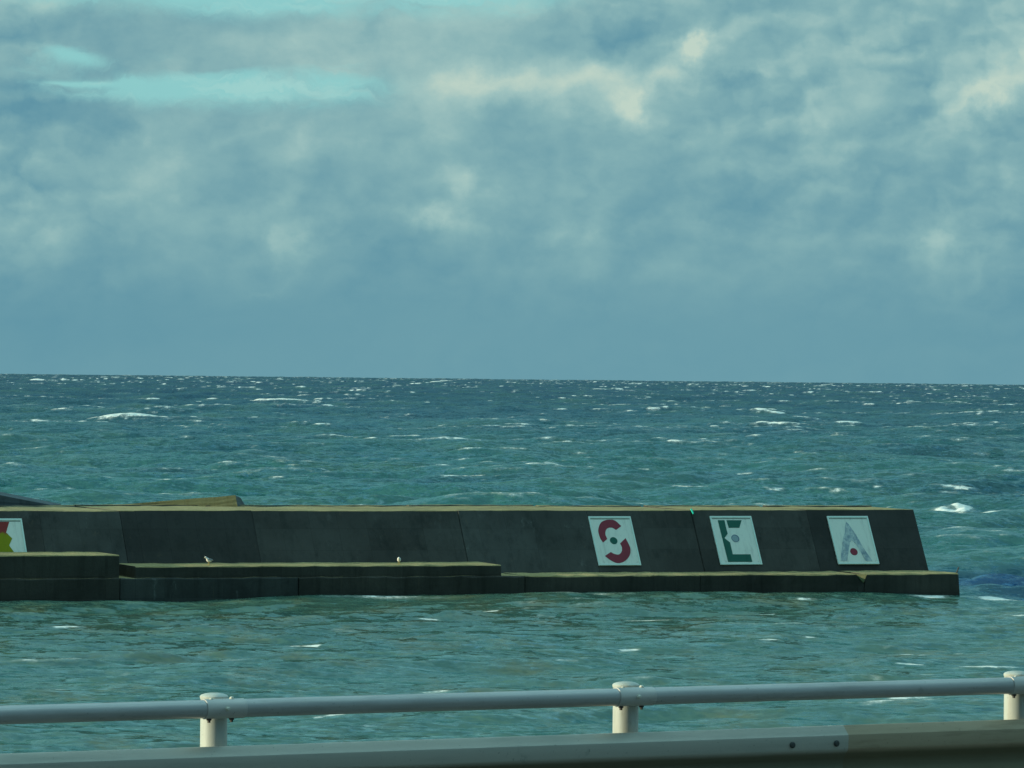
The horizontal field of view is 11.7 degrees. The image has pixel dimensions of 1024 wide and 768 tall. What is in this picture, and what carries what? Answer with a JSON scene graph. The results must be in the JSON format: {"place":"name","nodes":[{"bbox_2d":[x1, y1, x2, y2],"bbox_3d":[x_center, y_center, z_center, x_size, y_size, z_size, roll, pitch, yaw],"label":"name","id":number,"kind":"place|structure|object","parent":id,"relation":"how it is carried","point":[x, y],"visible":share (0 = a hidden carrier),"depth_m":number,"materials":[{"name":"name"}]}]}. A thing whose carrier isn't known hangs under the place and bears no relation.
{"place":"outdoors","nodes":[
{"label":"outdoors","id":0,"kind":"place"},
{"bbox_2d":[0,374,1023,753],"bbox_3d":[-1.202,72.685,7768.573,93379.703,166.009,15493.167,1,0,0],"label":"sea","id":1,"kind":"structure","parent":0,"point":[944,462],"depth_m":395.25,"materials":[{"name":"liquid"}]},
{"bbox_2d":[0,504,959,601],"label":"breakwater","id":2,"kind":"object","parent":1,"relation":"in","point":[124,552],"visible":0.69,"depth_m":269.23,"materials":[{"name":"concrete"}]},
{"bbox_2d":[0,518,26,551],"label":"letter panel","id":3,"kind":"object","parent":2,"relation":"on","point":[12,537],"visible":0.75,"depth_m":261.68,"materials":[{"name":"white paint"}]},
{"bbox_2d":[0,492,60,505],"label":"sloping slab","id":4,"kind":"structure","parent":2,"relation":"on","point":[8,499],"depth_m":272.55,"materials":[{"name":"concrete"}]},
{"bbox_2d":[134,495,244,506],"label":"concrete slab","id":5,"kind":"structure","parent":2,"relation":"on","point":[233,501],"depth_m":274.74,"materials":[{"name":"concrete"}]},
{"bbox_2d":[588,516,640,565],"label":"letter panel","id":6,"kind":"object","parent":2,"relation":"on","point":[614,541],"visible":1,"depth_m":274.24,"materials":[{"name":"white paint"}]},
{"bbox_2d":[709,516,761,564],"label":"letter panel","id":7,"kind":"object","parent":2,"relation":"on","point":[735,539],"visible":1,"depth_m":276.98,"materials":[{"name":"white paint"}]},
{"bbox_2d":[827,516,878,564],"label":"letter panel","id":8,"kind":"object","parent":2,"relation":"on","point":[852,540],"visible":1,"depth_m":279.66,"materials":[{"name":"white paint"}]},
{"bbox_2d":[0,0,1023,384],"label":"sky","id":9,"kind":"structure","parent":0,"point":[808,191],"materials":[{"name":"blue"}]},
{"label":"ground","id":10,"kind":"structure","parent":0,"visible":0},
{"bbox_2d":[0,671,1023,767],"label":"guardrail","id":11,"kind":"object","parent":10,"relation":"on","point":[952,744],"visible":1,"depth_m":21.77,"materials":[{"name":"white metal"}]}
]}

